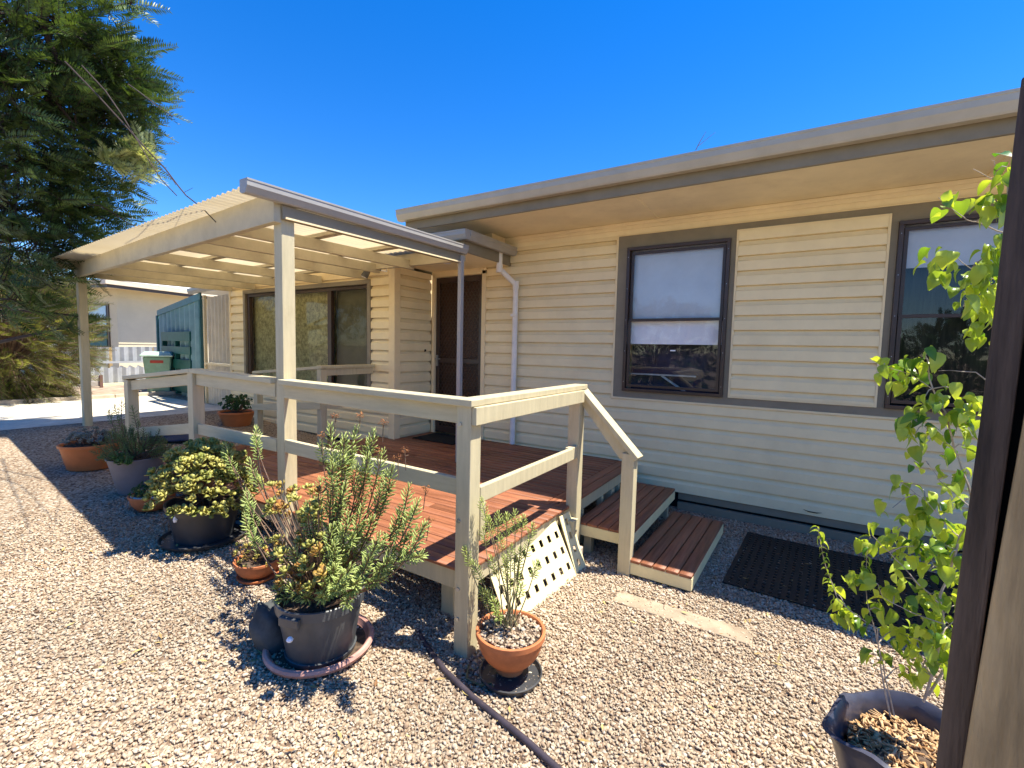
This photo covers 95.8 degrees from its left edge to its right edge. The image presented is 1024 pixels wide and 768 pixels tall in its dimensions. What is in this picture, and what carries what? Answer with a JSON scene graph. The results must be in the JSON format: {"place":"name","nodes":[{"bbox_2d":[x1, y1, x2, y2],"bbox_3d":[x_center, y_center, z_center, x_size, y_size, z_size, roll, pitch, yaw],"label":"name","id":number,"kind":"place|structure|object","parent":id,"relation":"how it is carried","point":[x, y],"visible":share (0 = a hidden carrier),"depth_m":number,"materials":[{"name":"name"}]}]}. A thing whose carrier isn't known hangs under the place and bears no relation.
{"place":"outdoors","nodes":[
{"label":"outdoors","id":0,"kind":"place"},
{"bbox_2d":[0,372,147,399],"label":"dirt verge","id":1,"kind":"structure","parent":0,"point":[110,389],"depth_m":10.93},
{"bbox_2d":[0,366,80,399],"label":"shrub","id":2,"kind":"object","parent":1,"relation":"on","point":[8,384],"visible":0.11,"depth_m":9.02,"materials":[{"name":"green plant"}]},
{"bbox_2d":[28,375,102,387],"bbox_3d":[-10.514,-0.034,10.961,0.110,0.320,1.300,4,5,32],"label":"garden bed edging","id":3,"kind":"object","parent":1,"relation":"on","point":[96,383],"visible":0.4,"depth_m":11.40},
{"bbox_2d":[55,347,156,385],"bbox_3d":[-10.377,-0.523,12.787,0.369,1.070,3.265,3,5,25],"label":"corrugated fence","id":4,"kind":"object","parent":1,"relation":"on","point":[112,374],"visible":0.22,"depth_m":12.47,"materials":[{"name":"metal"}]},
{"bbox_2d":[139,351,174,391],"bbox_3d":[-7.945,-0.260,10.492,0.600,0.950,0.739,-1,5,-23],"label":"wheelie bin","id":5,"kind":"object","parent":1,"relation":"on","point":[156,361],"visible":0.56,"depth_m":10.20,"materials":[{"name":"green plastic"}]},
{"bbox_2d":[0,279,222,372],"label":"neighbour house","id":6,"kind":"structure","parent":0,"point":[132,309],"depth_m":14.82,"materials":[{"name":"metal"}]},
{"bbox_2d":[89,304,110,346],"bbox_3d":[-13.557,-1.867,14.844,1.850,1.400,0.045,3,4,18],"label":"window","id":7,"kind":"structure","parent":6,"relation":"in","point":[104,309],"depth_m":14.62,"materials":[{"name":"blue glass"}]},
{"bbox_2d":[0,396,226,429],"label":"driveway","id":8,"kind":"structure","parent":0,"point":[23,415],"depth_m":7.71,"materials":[{"name":"grey concrete"}]},
{"bbox_2d":[140,434,188,441],"bbox_3d":[-4.628,0.669,6.191,1.240,0.016,0.682,4,5,32],"label":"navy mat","id":9,"kind":"object","parent":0,"point":[181,437],"visible":0.11,"depth_m":5.92,"materials":[{"name":"fabric"}]},
{"bbox_2d":[0,394,958,767],"bbox_3d":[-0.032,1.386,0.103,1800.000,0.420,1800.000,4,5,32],"label":"gravel ground","id":10,"kind":"structure","parent":0,"point":[36,478],"depth_m":2.35,"materials":[{"name":"beige gravel"}]},
{"bbox_2d":[0,242,116,403],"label":"shrub","id":11,"kind":"object","parent":10,"relation":"on","point":[18,355],"visible":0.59,"depth_m":8.63,"materials":[{"name":"green plant"}]},
{"bbox_2d":[56,440,119,471],"bbox_3d":[-4.337,0.730,4.771,0.508,0.260,0.508,4,5,32],"label":"plant pot","id":12,"kind":"object","parent":10,"relation":"on","point":[78,458],"visible":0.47,"depth_m":4.59,"materials":[{"name":"orange ceramic"}]},
{"bbox_2d":[59,426,113,446],"bbox_3d":[-4.332,0.579,4.760,0.434,0.289,0.451,4,5,32],"label":"succulent plant","id":13,"kind":"object","parent":12,"relation":"in","point":[85,437],"visible":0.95,"depth_m":4.70,"materials":[{"name":"grey plant"}]},
{"bbox_2d":[0,390,175,404],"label":"kerb","id":14,"kind":"structure","parent":10,"relation":"on","point":[66,398],"depth_m":9.00,"materials":[{"name":"concrete"}]},
{"bbox_2d":[0,0,215,343],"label":"tree","id":15,"kind":"object","parent":10,"relation":"on","point":[50,68],"visible":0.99,"depth_m":5.38,"materials":[{"name":"green plant"}]},
{"bbox_2d":[104,451,164,494],"bbox_3d":[-3.434,0.820,4.241,0.441,0.330,0.441,4,5,32],"label":"plant pot","id":16,"kind":"object","parent":10,"relation":"on","point":[126,479],"visible":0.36,"depth_m":4.09,"materials":[{"name":"grey plastic"}]},
{"bbox_2d":[89,399,173,465],"bbox_3d":[-3.569,0.475,4.309,1.045,0.644,0.581,4,5,32],"label":"succulent bush","id":17,"kind":"object","parent":16,"relation":"in","point":[126,456],"visible":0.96,"depth_m":4.15,"materials":[{"name":"green plant"}]},
{"bbox_2d":[127,487,175,511],"bbox_3d":[-3.016,0.980,3.888,0.331,0.141,0.331,4,5,32],"label":"terracotta bowl","id":18,"kind":"object","parent":10,"relation":"on","point":[137,503],"visible":0.39,"depth_m":3.77,"materials":[{"name":"ceramic"}]},
{"bbox_2d":[127,481,169,498],"bbox_3d":[-3.023,0.860,3.882,0.322,0.128,0.322,4,5,32],"label":"succulent plant","id":19,"kind":"object","parent":18,"relation":"on","point":[137,490],"visible":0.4,"depth_m":3.80,"materials":[{"name":"green plant"}]},
{"bbox_2d":[156,293,204,402],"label":"green screen wall","id":20,"kind":"structure","parent":10,"relation":"on","point":[178,317],"depth_m":9.78,"materials":[{"name":"teal metal"}]},
{"bbox_2d":[161,331,191,393],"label":"slatted gate","id":21,"kind":"structure","parent":20,"relation":"attached to","point":[177,350],"depth_m":10.11,"materials":[{"name":"green paint"}]},
{"bbox_2d":[157,520,247,551],"bbox_3d":[-2.293,1.128,3.455,0.570,0.034,0.570,4,5,32],"label":"saucer","id":22,"kind":"object","parent":10,"relation":"on","point":[171,546],"visible":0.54,"depth_m":3.31,"materials":[{"name":"black plastic"}]},
{"bbox_2d":[163,493,240,545],"bbox_3d":[-2.290,0.995,3.444,0.485,0.280,0.485,4,5,32],"label":"plant pot","id":23,"kind":"object","parent":22,"relation":"on","point":[189,530],"visible":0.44,"depth_m":3.29,"materials":[{"name":"black plastic"}]},
{"bbox_2d":[141,437,264,518],"bbox_3d":[-2.259,0.684,3.407,0.860,0.580,0.714,4,5,32],"label":"jade bush","id":24,"kind":"object","parent":23,"relation":"in","point":[199,465],"visible":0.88,"depth_m":3.23,"materials":[{"name":"green plant"}]},
{"bbox_2d":[236,567,278,584],"bbox_3d":[-1.643,1.234,2.995,0.250,0.021,0.250,4,5,32],"label":"saucer","id":25,"kind":"object","parent":10,"relation":"on","point":[253,582],"visible":0.46,"depth_m":2.93,"materials":[{"name":"ceramic"}]},
{"bbox_2d":[233,549,278,579],"bbox_3d":[-1.641,1.179,2.991,0.281,0.115,0.281,4,5,32],"label":"terracotta bowl","id":26,"kind":"object","parent":25,"relation":"on","point":[256,571],"visible":0.73,"depth_m":2.90,"materials":[{"name":"ceramic"}]},
{"bbox_2d":[229,511,279,567],"bbox_3d":[-1.655,1.026,2.981,0.362,0.335,0.238,4,5,32],"label":"succulent plant","id":27,"kind":"object","parent":26,"relation":"in","point":[254,556],"visible":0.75,"depth_m":2.97,"materials":[{"name":"green plant"}]},
{"bbox_2d":[51,177,468,556],"bbox_3d":[-3.273,-0.257,5.455,5.510,2.555,2.616,4,5,32],"label":"pergola","id":28,"kind":"object","parent":10,"relation":"on","point":[260,232],"visible":0.91,"depth_m":4.20,"materials":[{"name":"wood"}]},
{"bbox_2d":[262,614,373,678],"bbox_3d":[-0.996,1.342,2.407,0.536,0.050,0.536,4,5,32],"label":"saucer","id":29,"kind":"object","parent":10,"relation":"on","point":[365,624],"visible":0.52,"depth_m":2.21,"materials":[{"name":"pink plastic"}]},
{"bbox_2d":[249,599,284,654],"bbox_3d":[-1.229,1.241,2.364,0.195,0.291,0.115,-17,1,-39],"label":"rock","id":30,"kind":"object","parent":29,"relation":"on","point":[265,630],"visible":0.59,"depth_m":2.32,"materials":[{"name":"grey stone"}]},
{"bbox_2d":[272,624,365,669],"bbox_3d":[-0.996,1.351,2.407,0.448,0.003,0.448,4,5,32],"label":"wet silt","id":31,"kind":"object","parent":29,"relation":"in","point":[361,638],"visible":0.07,"depth_m":2.35,"materials":[{"name":"soil"}]},
{"bbox_2d":[274,572,364,669],"bbox_3d":[-0.974,1.199,2.361,0.422,0.300,0.422,-1,5,-24],"label":"plant bucket","id":32,"kind":"object","parent":29,"relation":"on","point":[314,637],"visible":0.59,"depth_m":2.21,"materials":[{"name":"grey plastic"}]},
{"bbox_2d":[221,411,434,611],"bbox_3d":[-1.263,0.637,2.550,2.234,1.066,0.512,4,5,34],"label":"succulent bush","id":33,"kind":"object","parent":32,"relation":"in","point":[321,581],"visible":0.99,"depth_m":2.23,"materials":[{"name":"green plant"}]},
{"bbox_2d":[122,364,642,658],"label":"deck","id":34,"kind":"structure","parent":10,"relation":"on","point":[543,490],"depth_m":3.30,"materials":[{"name":"wood"}]},
{"bbox_2d":[217,409,253,426],"bbox_3d":[-4.197,0.522,7.058,0.510,0.220,0.510,4,5,32],"label":"plant pot","id":35,"kind":"object","parent":34,"relation":"on","point":[228,418],"visible":0.82,"depth_m":6.90,"materials":[{"name":"orange ceramic"}]},
{"bbox_2d":[217,394,252,411],"bbox_3d":[-4.181,0.292,7.024,0.555,0.294,0.422,4,5,32],"label":"jade bush","id":36,"kind":"object","parent":35,"relation":"on","point":[235,402],"visible":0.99,"depth_m":6.97,"materials":[{"name":"green plant"}]},
{"bbox_2d":[412,433,455,444],"bbox_3d":[-0.884,0.708,6.021,0.670,0.012,0.480,4,5,32],"label":"door mat","id":37,"kind":"object","parent":34,"relation":"on","point":[443,438],"depth_m":5.98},
{"bbox_2d":[465,664,493,692],"bbox_3d":[-0.164,1.422,2.224,0.229,0.014,0.076,5,6,44],"label":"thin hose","id":38,"kind":"object","parent":10,"relation":"on","point":[472,681],"visible":0.88,"depth_m":2.21,"materials":[{"name":"black rubber"}]},
{"bbox_2d":[413,622,561,767],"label":"garden hose","id":39,"kind":"object","parent":10,"relation":"on","point":[536,749],"visible":0.8,"depth_m":2.02,"materials":[{"name":"rubber"}]},
{"bbox_2d":[479,659,541,696],"bbox_3d":[-0.006,1.417,2.270,0.310,0.032,0.310,4,5,32],"label":"saucer","id":40,"kind":"object","parent":10,"relation":"on","point":[505,689],"visible":0.63,"depth_m":2.22,"materials":[{"name":"black plastic"}]},
{"bbox_2d":[476,609,545,677],"bbox_3d":[-0.009,1.300,2.282,0.343,0.209,0.343,4,5,32],"label":"terracotta bowl","id":41,"kind":"object","parent":40,"relation":"on","point":[507,653],"visible":0.84,"depth_m":2.20,"materials":[{"name":"ceramic"}]},
{"bbox_2d":[461,496,541,631],"bbox_3d":[-0.048,0.906,2.277,0.437,0.676,0.192,4,5,32],"label":"succulent plant","id":42,"kind":"object","parent":41,"relation":"in","point":[509,617],"visible":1,"depth_m":2.29,"materials":[{"name":"green plant"}]},
{"bbox_2d":[490,521,575,611],"bbox_3d":[0.148,1.204,3.025,0.192,0.357,0.800,5,5,37],"label":"lattice panel","id":43,"kind":"object","parent":10,"relation":"on","point":[553,565],"visible":0.69,"depth_m":3.07,"materials":[{"name":"beige paint"}]},
{"bbox_2d":[559,511,585,573],"bbox_3d":[0.446,1.164,3.412,0.158,0.388,0.150,4,5,35],"label":"lattice panel","id":44,"kind":"object","parent":10,"relation":"on","point":[571,543],"visible":1,"depth_m":3.40,"materials":[{"name":"beige paint"}]},
{"bbox_2d":[187,88,1019,558],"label":"house","id":45,"kind":"structure","parent":10,"relation":"on","point":[715,330],"depth_m":4.37,"materials":[{"name":"beige wood"}]},
{"bbox_2d":[243,279,372,386],"bbox_3d":[-3.108,-0.623,6.936,3.060,1.670,0.175,4,5,32],"label":"window","id":46,"kind":"structure","parent":45,"relation":"in","point":[315,304],"depth_m":6.80,"materials":[{"name":"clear glass"}]},
{"bbox_2d":[432,267,487,439],"bbox_3d":[-0.710,-0.410,6.224,0.900,2.220,0.118,4,5,32],"label":"door","id":47,"kind":"structure","parent":45,"relation":"in","point":[445,282],"depth_m":6.23,"materials":[{"name":"brown metal"}]},
{"bbox_2d":[622,238,730,396],"bbox_3d":[1.675,-0.658,4.754,0.995,1.509,0.223,4,5,32],"label":"window","id":48,"kind":"structure","parent":45,"relation":"in","point":[675,324],"depth_m":4.75,"materials":[{"name":"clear glass"}]},
{"bbox_2d":[884,213,1003,414],"bbox_3d":[3.563,-0.527,3.578,1.000,1.509,0.223,4,5,32],"label":"window","id":49,"kind":"structure","parent":45,"relation":"in","point":[921,318],"depth_m":3.72,"materials":[{"name":"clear glass"}]},
{"bbox_2d":[580,482,674,552],"bbox_3d":[1.054,1.187,4.108,0.446,0.270,1.370,4,5,32],"label":"timber step","id":50,"kind":"object","parent":10,"relation":"on","point":[600,521],"visible":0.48,"depth_m":3.83,"materials":[{"name":"beige paint"}]},
{"bbox_2d":[630,511,723,590],"bbox_3d":[1.350,1.287,3.704,0.436,0.105,1.230,4,5,33],"label":"timber step","id":51,"kind":"object","parent":10,"relation":"on","point":[675,549],"visible":0.96,"depth_m":3.48,"materials":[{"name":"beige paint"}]},
{"bbox_2d":[613,591,753,644],"bbox_3d":[1.020,1.428,2.821,0.800,0.040,0.150,4,5,32],"label":"paver","id":52,"kind":"object","parent":10,"relation":"on","point":[713,625],"visible":0.62,"depth_m":2.79,"materials":[{"name":"beige concrete"}]},
{"bbox_2d":[722,532,957,637],"bbox_3d":[2.520,1.410,3.183,1.780,0.006,1.130,4,5,35],"label":"rubber mat","id":53,"kind":"object","parent":10,"relation":"on","point":[763,543],"visible":0.6,"depth_m":3.34,"materials":[{"name":"black rubber"}]},
{"bbox_2d":[821,689,941,767],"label":"grow bag","id":54,"kind":"object","parent":10,"relation":"on","point":[863,729],"visible":0.76,"depth_m":1.57,"materials":[{"name":"grey fabric"}]},
{"bbox_2d":[810,151,1011,716],"bbox_3d":[1.259,0.209,1.481,0.484,1.747,0.288,4,5,32],"label":"sapling","id":55,"kind":"object","parent":54,"relation":"in","point":[934,644],"visible":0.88,"depth_m":1.42,"materials":[{"name":"green plant"}]},
{"bbox_2d":[936,77,1023,767],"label":"gate post","id":56,"kind":"object","parent":10,"relation":"on","point":[982,722],"visible":1,"depth_m":0.56,"materials":[{"name":"brown wood"}]},
{"bbox_2d":[0,0,1023,279],"label":"sky","id":57,"kind":"structure","parent":0,"point":[377,108],"materials":[{"name":"blue"}]}
]}

